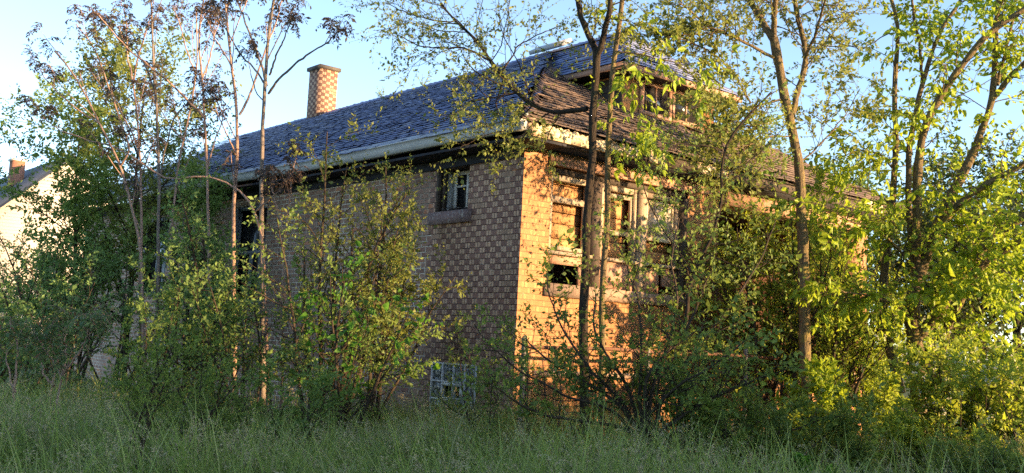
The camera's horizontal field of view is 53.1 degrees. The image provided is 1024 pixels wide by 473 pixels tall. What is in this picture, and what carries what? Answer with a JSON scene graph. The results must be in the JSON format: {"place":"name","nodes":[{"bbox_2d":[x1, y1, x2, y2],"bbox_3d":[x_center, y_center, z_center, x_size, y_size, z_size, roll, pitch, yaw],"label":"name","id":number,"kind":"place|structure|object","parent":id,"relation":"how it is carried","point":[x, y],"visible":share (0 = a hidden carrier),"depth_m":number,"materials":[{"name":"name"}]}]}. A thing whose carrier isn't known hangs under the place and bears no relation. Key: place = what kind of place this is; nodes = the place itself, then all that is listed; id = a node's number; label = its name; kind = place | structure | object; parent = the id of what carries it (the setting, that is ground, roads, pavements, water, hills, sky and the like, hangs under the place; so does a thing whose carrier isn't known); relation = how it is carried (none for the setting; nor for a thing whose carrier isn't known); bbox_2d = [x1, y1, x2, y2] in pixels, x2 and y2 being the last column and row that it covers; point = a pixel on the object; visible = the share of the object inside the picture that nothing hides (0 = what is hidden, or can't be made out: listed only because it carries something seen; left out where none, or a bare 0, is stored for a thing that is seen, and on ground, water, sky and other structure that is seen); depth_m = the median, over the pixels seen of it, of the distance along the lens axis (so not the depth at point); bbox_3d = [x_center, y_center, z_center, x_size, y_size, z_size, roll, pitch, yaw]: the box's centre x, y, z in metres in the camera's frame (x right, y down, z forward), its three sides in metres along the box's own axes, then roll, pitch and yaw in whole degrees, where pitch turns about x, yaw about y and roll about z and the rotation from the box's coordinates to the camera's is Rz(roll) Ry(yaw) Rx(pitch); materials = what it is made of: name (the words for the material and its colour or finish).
{"place":"outdoors","nodes":[
{"label":"outdoors","id":0,"kind":"place"},
{"bbox_2d":[0,118,214,147],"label":"overhead cable","id":1,"kind":"object","parent":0,"point":[61,127],"visible":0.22,"depth_m":43.84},
{"bbox_2d":[0,354,1023,472],"bbox_3d":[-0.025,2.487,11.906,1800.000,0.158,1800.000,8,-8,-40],"label":"ground","id":2,"kind":"structure","parent":0,"point":[904,394],"depth_m":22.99,"materials":[{"name":"green plant"}]},
{"bbox_2d":[0,314,36,414],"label":"ailanthus tree","id":3,"kind":"object","parent":2,"relation":"on","point":[18,334],"visible":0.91,"depth_m":9.05,"materials":[{"name":"green plant"}]},
{"bbox_2d":[8,328,76,420],"bbox_3d":[-4.459,1.476,9.768,0.884,1.218,0.424,-1,-7,35],"label":"ailanthus tree","id":4,"kind":"object","parent":2,"relation":"on","point":[45,362],"visible":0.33,"depth_m":9.75,"materials":[{"name":"green plant"}]},
{"bbox_2d":[0,158,117,350],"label":"white house","id":5,"kind":"structure","parent":2,"relation":"on","point":[11,222],"depth_m":36.89,"materials":[{"name":"white paint"}]},
{"bbox_2d":[35,255,63,291],"bbox_3d":[-16.724,1.341,37.159,1.000,1.400,0.050,8,-8,-40],"label":"window","id":6,"kind":"structure","parent":5,"relation":"in","point":[38,255],"depth_m":37.04,"materials":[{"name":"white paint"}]},
{"bbox_2d":[0,216,129,390],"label":"shrub","id":7,"kind":"object","parent":2,"relation":"on","point":[53,275],"visible":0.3,"depth_m":15.83,"materials":[{"name":"green plant"}]},
{"bbox_2d":[12,295,122,425],"bbox_3d":[-3.980,1.282,9.120,1.208,1.540,0.559,-2,-7,37],"label":"ailanthus tree","id":8,"kind":"object","parent":2,"relation":"on","point":[86,323],"visible":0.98,"depth_m":9.21,"materials":[{"name":"green plant"}]},
{"bbox_2d":[0,251,143,405],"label":"shrub","id":9,"kind":"object","parent":2,"relation":"on","point":[29,318],"visible":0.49,"depth_m":12.38,"materials":[{"name":"green plant"}]},
{"bbox_2d":[0,226,149,393],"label":"shrub","id":10,"kind":"object","parent":2,"relation":"on","point":[34,284],"visible":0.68,"depth_m":14.42,"materials":[{"name":"green plant"}]},
{"bbox_2d":[0,209,151,391],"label":"shrub","id":11,"kind":"object","parent":2,"relation":"on","point":[80,354],"visible":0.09,"depth_m":18.00,"materials":[{"name":"green plant"}]},
{"bbox_2d":[0,56,165,390],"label":"broadleaf tree","id":12,"kind":"object","parent":2,"relation":"on","point":[74,212],"visible":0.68,"depth_m":17.15,"materials":[{"name":"green plant"}]},
{"bbox_2d":[16,3,149,367],"bbox_3d":[-6.011,-0.284,14.364,1.783,5.522,2.118,8,-8,-40],"label":"ailanthus tree","id":13,"kind":"object","parent":2,"relation":"on","point":[50,106],"visible":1,"depth_m":14.48,"materials":[{"name":"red plant"}]},
{"bbox_2d":[0,1,244,379],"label":"broadleaf tree","id":14,"kind":"object","parent":2,"relation":"on","point":[119,62],"visible":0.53,"depth_m":18.73,"materials":[{"name":"green plant"}]},
{"bbox_2d":[81,0,170,387],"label":"ailanthus tree","id":15,"kind":"object","parent":2,"relation":"on","point":[146,25],"visible":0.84,"depth_m":15.75,"materials":[{"name":"red plant"}]},
{"bbox_2d":[40,210,231,398],"bbox_3d":[-5.695,1.128,15.459,2.554,2.982,2.055,8,-8,-40],"label":"shrub","id":16,"kind":"object","parent":2,"relation":"on","point":[121,318],"visible":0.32,"depth_m":15.26,"materials":[{"name":"green plant"}]},
{"bbox_2d":[84,0,210,367],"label":"ailanthus tree","id":17,"kind":"object","parent":2,"relation":"on","point":[154,84],"visible":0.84,"depth_m":15.10,"materials":[{"name":"brown plant"}]},
{"bbox_2d":[88,315,209,472],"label":"shrub","id":18,"kind":"object","parent":2,"relation":"on","point":[149,398],"visible":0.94,"depth_m":7.12,"materials":[{"name":"green plant"}]},
{"bbox_2d":[79,0,245,354],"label":"ailanthus tree","id":19,"kind":"object","parent":2,"relation":"on","point":[102,20],"visible":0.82,"depth_m":14.14,"materials":[{"name":"red plant"}]},
{"bbox_2d":[101,271,236,412],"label":"shrub","id":20,"kind":"object","parent":2,"relation":"on","point":[151,337],"visible":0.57,"depth_m":11.18,"materials":[{"name":"green plant"}]},
{"bbox_2d":[134,0,228,382],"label":"ailanthus tree","id":21,"kind":"object","parent":2,"relation":"on","point":[176,16],"visible":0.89,"depth_m":16.51,"materials":[{"name":"red plant"}]},
{"bbox_2d":[122,155,251,392],"bbox_3d":[-5.329,0.639,16.826,1.876,4.156,1.996,3,-6,-5],"label":"broadleaf tree","id":22,"kind":"object","parent":2,"relation":"on","point":[215,203],"visible":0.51,"depth_m":16.84,"materials":[{"name":"green plant"}]},
{"bbox_2d":[124,244,262,408],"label":"shrub","id":23,"kind":"object","parent":2,"relation":"on","point":[191,314],"visible":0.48,"depth_m":11.66,"materials":[{"name":"green plant"}]},
{"bbox_2d":[139,349,266,454],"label":"shrub","id":24,"kind":"object","parent":2,"relation":"on","point":[235,397],"visible":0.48,"depth_m":8.38,"materials":[{"name":"green plant"}]},
{"bbox_2d":[99,115,309,420],"bbox_3d":[-3.870,0.447,12.606,3.153,3.931,0.761,0,-6,23],"label":"ailanthus tree","id":25,"kind":"object","parent":2,"relation":"on","point":[293,172],"visible":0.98,"depth_m":12.67,"materials":[{"name":"red plant"}]},
{"bbox_2d":[144,162,278,415],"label":"shrub","id":26,"kind":"object","parent":2,"relation":"on","point":[197,223],"visible":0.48,"depth_m":12.57,"materials":[{"name":"green plant"}]},
{"bbox_2d":[137,331,294,463],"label":"shrub","id":27,"kind":"object","parent":2,"relation":"on","point":[206,381],"visible":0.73,"depth_m":7.83,"materials":[{"name":"green plant"}]},
{"bbox_2d":[151,253,295,424],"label":"shrub","id":28,"kind":"object","parent":2,"relation":"on","point":[192,287],"visible":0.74,"depth_m":11.25,"materials":[{"name":"green plant"}]},
{"bbox_2d":[190,0,287,412],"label":"ailanthus tree","id":29,"kind":"object","parent":2,"relation":"on","point":[211,91],"visible":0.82,"depth_m":13.49,"materials":[{"name":"red plant"}]},
{"bbox_2d":[201,0,355,421],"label":"ailanthus tree","id":30,"kind":"object","parent":2,"relation":"on","point":[290,20],"visible":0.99,"depth_m":13.00,"materials":[{"name":"brown plant"}]},
{"bbox_2d":[251,141,307,428],"bbox_3d":[-2.870,0.623,12.266,0.676,3.614,0.375,2,-6,12],"label":"ailanthus tree","id":31,"kind":"object","parent":2,"relation":"on","point":[261,171],"visible":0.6,"depth_m":12.32,"materials":[{"name":"red plant"}]},
{"bbox_2d":[238,351,360,451],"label":"shrub","id":32,"kind":"object","parent":2,"relation":"on","point":[316,392],"visible":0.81,"depth_m":9.28,"materials":[{"name":"green plant"}]},
{"bbox_2d":[221,191,429,441],"bbox_3d":[-2.138,0.986,11.497,2.258,2.780,1.865,4,-6,-14],"label":"shrub","id":33,"kind":"object","parent":2,"relation":"on","point":[304,278],"visible":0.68,"depth_m":11.26,"materials":[{"name":"green plant"}]},
{"bbox_2d":[256,111,441,426],"bbox_3d":[-1.976,0.528,11.776,2.186,3.824,1.956,5,-6,-21],"label":"shrub","id":34,"kind":"object","parent":2,"relation":"on","point":[384,224],"visible":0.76,"depth_m":11.62,"materials":[{"name":"green plant"}]},
{"bbox_2d":[260,292,454,439],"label":"shrub","id":35,"kind":"object","parent":2,"relation":"on","point":[369,388],"visible":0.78,"depth_m":10.81,"materials":[{"name":"green plant"}]},
{"bbox_2d":[283,240,442,435],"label":"shrub","id":36,"kind":"object","parent":2,"relation":"on","point":[350,326],"visible":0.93,"depth_m":10.61,"materials":[{"name":"green plant"}]},
{"bbox_2d":[301,178,475,431],"bbox_3d":[-1.571,0.843,12.010,1.887,3.249,1.710,-1,-7,30],"label":"shrub","id":37,"kind":"object","parent":2,"relation":"on","point":[389,333],"visible":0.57,"depth_m":11.90,"materials":[{"name":"green plant"}]},
{"bbox_2d":[400,311,530,452],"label":"shrub","id":38,"kind":"object","parent":2,"relation":"on","point":[487,365],"visible":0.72,"depth_m":9.64,"materials":[{"name":"green plant"}]},
{"bbox_2d":[56,31,905,435],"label":"brick house","id":39,"kind":"structure","parent":2,"relation":"on","point":[484,233],"depth_m":13.82,"materials":[{"name":"beige brick"}]},
{"bbox_2d":[137,216,169,295],"bbox_3d":[-7.231,0.415,20.819,0.158,1.610,1.320,8,-8,-40],"label":"window","id":40,"kind":"structure","parent":39,"relation":"in","point":[153,264],"depth_m":21.04,"materials":[{"name":"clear glass"}]},
{"bbox_2d":[226,203,267,304],"bbox_3d":[-4.513,0.316,17.617,0.158,1.720,1.320,8,-8,-40],"label":"window","id":41,"kind":"structure","parent":39,"relation":"in","point":[250,233],"depth_m":17.86,"materials":[{"name":"black glass"}]},
{"bbox_2d":[375,85,383,96],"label":"roof weed","id":42,"kind":"object","parent":39,"relation":"on","point":[379,92],"visible":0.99,"depth_m":22.01,"materials":[{"name":"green plant"}]},
{"bbox_2d":[413,69,434,85],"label":"roof weed","id":43,"kind":"object","parent":39,"relation":"on","point":[421,83],"visible":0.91,"depth_m":20.90,"materials":[{"name":"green plant"}]},
{"bbox_2d":[427,165,471,225],"bbox_3d":[-0.698,-0.552,13.365,0.326,0.800,0.880,8,-8,-40],"label":"window","id":44,"kind":"structure","parent":39,"relation":"in","point":[454,208],"depth_m":13.53,"materials":[{"name":"grey wood"}]},
{"bbox_2d":[429,362,476,417],"bbox_3d":[-0.728,1.936,12.859,0.100,0.680,0.932,8,-8,-40],"label":"basement window","id":45,"kind":"structure","parent":39,"relation":"in","point":[437,375],"depth_m":12.94,"materials":[{"name":"glass"}]},
{"bbox_2d":[548,174,592,258],"bbox_3d":[0.686,-0.248,12.810,0.770,0.990,0.200,8,-8,-40],"label":"window","id":46,"kind":"structure","parent":39,"relation":"in","point":[566,200],"depth_m":12.87,"materials":[{"name":"brown wood"}]},
{"bbox_2d":[599,184,638,264],"bbox_3d":[1.351,-0.157,13.371,0.740,0.990,0.200,8,-8,-40],"label":"window","id":47,"kind":"structure","parent":39,"relation":"in","point":[622,211],"depth_m":13.51,"materials":[{"name":"brown wood"}]},
{"bbox_2d":[645,193,680,269],"bbox_3d":[1.989,-0.070,13.910,0.740,0.990,0.200,8,-8,-40],"label":"window","id":48,"kind":"structure","parent":39,"relation":"in","point":[671,227],"depth_m":13.97,"materials":[{"name":"beige paint"}]},
{"bbox_2d":[333,0,708,434],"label":"forked tree","id":49,"kind":"object","parent":2,"relation":"on","point":[597,51],"visible":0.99,"depth_m":11.12,"materials":[{"name":"green plant"}]},
{"bbox_2d":[485,308,592,449],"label":"shrub","id":50,"kind":"object","parent":2,"relation":"on","point":[539,376],"visible":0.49,"depth_m":10.09,"materials":[{"name":"green plant"}]},
{"bbox_2d":[584,0,740,435],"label":"lichened tree","id":51,"kind":"object","parent":2,"relation":"on","point":[615,83],"visible":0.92,"depth_m":11.05,"materials":[{"name":"green plant"}]},
{"bbox_2d":[459,182,892,472],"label":"arching bush","id":52,"kind":"object","parent":2,"relation":"on","point":[609,365],"visible":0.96,"depth_m":8.65,"materials":[{"name":"green plant"}]},
{"bbox_2d":[617,327,735,472],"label":"shrub","id":53,"kind":"object","parent":2,"relation":"on","point":[679,377],"visible":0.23,"depth_m":8.81,"materials":[{"name":"green plant"}]},
{"bbox_2d":[609,66,805,426],"bbox_3d":[1.931,0.352,10.577,2.052,4.252,2.039,2,-6,8],"label":"leaning sapling","id":54,"kind":"object","parent":2,"relation":"on","point":[722,190],"visible":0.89,"depth_m":10.48,"materials":[{"name":"green plant"}]},
{"bbox_2d":[705,390,746,434],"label":"shrub","id":55,"kind":"object","parent":2,"relation":"on","point":[726,404],"visible":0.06,"depth_m":12.66,"materials":[{"name":"green plant"}]},
{"bbox_2d":[569,0,902,400],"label":"lit tree","id":56,"kind":"object","parent":2,"relation":"on","point":[681,29],"visible":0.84,"depth_m":12.25,"materials":[{"name":"green plant"}]},
{"bbox_2d":[518,335,971,433],"bbox_3d":[3.935,2.280,13.980,10.165,1.430,0.072,8,-8,-40],"label":"chain link fence","id":57,"kind":"object","parent":2,"relation":"on","point":[745,353],"visible":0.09,"depth_m":11.85,"materials":[{"name":"metal"}]},
{"bbox_2d":[670,360,859,472],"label":"shrub","id":58,"kind":"object","parent":2,"relation":"on","point":[715,404],"visible":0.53,"depth_m":8.32,"materials":[{"name":"green plant"}]},
{"bbox_2d":[664,162,882,425],"bbox_3d":[3.703,0.921,14.580,3.774,4.194,2.672,5,-6,-16],"label":"shrub","id":59,"kind":"object","parent":2,"relation":"on","point":[744,259],"visible":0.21,"depth_m":14.31,"materials":[{"name":"green plant"}]},
{"bbox_2d":[673,182,879,427],"bbox_3d":[3.412,1.098,14.288,2.789,3.701,2.534,5,-6,-16],"label":"shrub","id":60,"kind":"object","parent":2,"relation":"on","point":[761,297],"visible":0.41,"depth_m":13.88,"materials":[{"name":"green plant"}]},
{"bbox_2d":[768,353,849,439],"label":"shrub","id":61,"kind":"object","parent":2,"relation":"on","point":[829,371],"visible":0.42,"depth_m":11.92,"materials":[{"name":"green plant"}]},
{"bbox_2d":[791,452,834,472],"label":"shrub","id":62,"kind":"object","parent":2,"relation":"on","point":[799,454],"visible":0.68,"depth_m":7.91,"materials":[{"name":"green plant"}]},
{"bbox_2d":[750,389,882,472],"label":"shrub","id":63,"kind":"object","parent":2,"relation":"on","point":[860,447],"visible":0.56,"depth_m":8.48,"materials":[{"name":"green plant"}]},
{"bbox_2d":[777,394,862,456],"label":"shrub","id":64,"kind":"object","parent":2,"relation":"on","point":[821,413],"visible":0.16,"depth_m":10.80,"materials":[{"name":"green plant"}]},
{"bbox_2d":[738,167,910,430],"bbox_3d":[4.134,0.941,13.802,3.188,3.972,2.754,8,-8,-40],"label":"shrub","id":65,"kind":"object","parent":2,"relation":"on","point":[791,331],"visible":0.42,"depth_m":13.60,"materials":[{"name":"green plant"}]},
{"bbox_2d":[808,130,923,336],"bbox_3d":[9.113,0.803,26.980,4.237,7.358,5.410,0,-7,25],"label":"broadleaf tree","id":66,"kind":"object","parent":2,"relation":"on","point":[864,184],"visible":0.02,"depth_m":26.86,"materials":[{"name":"green plant"}]},
{"bbox_2d":[825,357,909,451],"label":"shrub","id":67,"kind":"object","parent":2,"relation":"on","point":[888,389],"visible":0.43,"depth_m":11.96,"materials":[{"name":"green plant"}]},
{"bbox_2d":[740,186,997,408],"bbox_3d":[4.381,1.131,13.396,2.962,3.502,3.192,8,-8,-40],"label":"shrub","id":68,"kind":"object","parent":2,"relation":"on","point":[844,361],"visible":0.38,"depth_m":13.33,"materials":[{"name":"green plant"}]},
{"bbox_2d":[815,277,939,422],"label":"shrub","id":69,"kind":"object","parent":2,"relation":"on","point":[863,388],"visible":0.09,"depth_m":14.18,"materials":[{"name":"green plant"}]},
{"bbox_2d":[746,0,1023,431],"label":"spreading tree","id":70,"kind":"object","parent":2,"relation":"on","point":[959,287],"visible":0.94,"depth_m":13.03,"materials":[{"name":"green plant"}]},
{"bbox_2d":[870,394,1006,472],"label":"shrub","id":71,"kind":"object","parent":2,"relation":"on","point":[895,420],"visible":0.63,"depth_m":9.70,"materials":[{"name":"green plant"}]},
{"bbox_2d":[854,319,1023,461],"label":"shrub","id":72,"kind":"object","parent":2,"relation":"on","point":[942,387],"visible":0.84,"depth_m":10.40,"materials":[{"name":"green plant"}]},
{"bbox_2d":[867,192,1023,414],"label":"broadleaf tree","id":73,"kind":"object","parent":2,"relation":"on","point":[926,221],"visible":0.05,"depth_m":18.93,"materials":[{"name":"green plant"}]},
{"bbox_2d":[867,172,1023,424],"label":"broadleaf tree","id":74,"kind":"object","parent":2,"relation":"on","point":[987,321],"visible":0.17,"depth_m":17.22,"materials":[{"name":"green plant"}]},
{"bbox_2d":[869,94,1023,417],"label":"broadleaf tree","id":75,"kind":"object","parent":2,"relation":"on","point":[982,171],"visible":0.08,"depth_m":22.53,"materials":[{"name":"green plant"}]},
{"bbox_2d":[872,133,1023,371],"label":"broadleaf tree","id":76,"kind":"object","parent":2,"relation":"on","point":[941,182],"visible":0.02,"depth_m":24.59,"materials":[{"name":"green plant"}]},
{"bbox_2d":[891,332,1023,456],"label":"shrub","id":77,"kind":"object","parent":2,"relation":"on","point":[994,409],"visible":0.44,"depth_m":10.51,"materials":[{"name":"green plant"}]},
{"bbox_2d":[926,420,1023,472],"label":"shrub","id":78,"kind":"object","parent":2,"relation":"on","point":[1009,457],"visible":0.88,"depth_m":8.15,"materials":[{"name":"green plant"}]},
{"bbox_2d":[0,0,1023,361],"label":"sky","id":79,"kind":"structure","parent":0,"point":[358,78],"materials":[{"name":"blue"}]}
]}

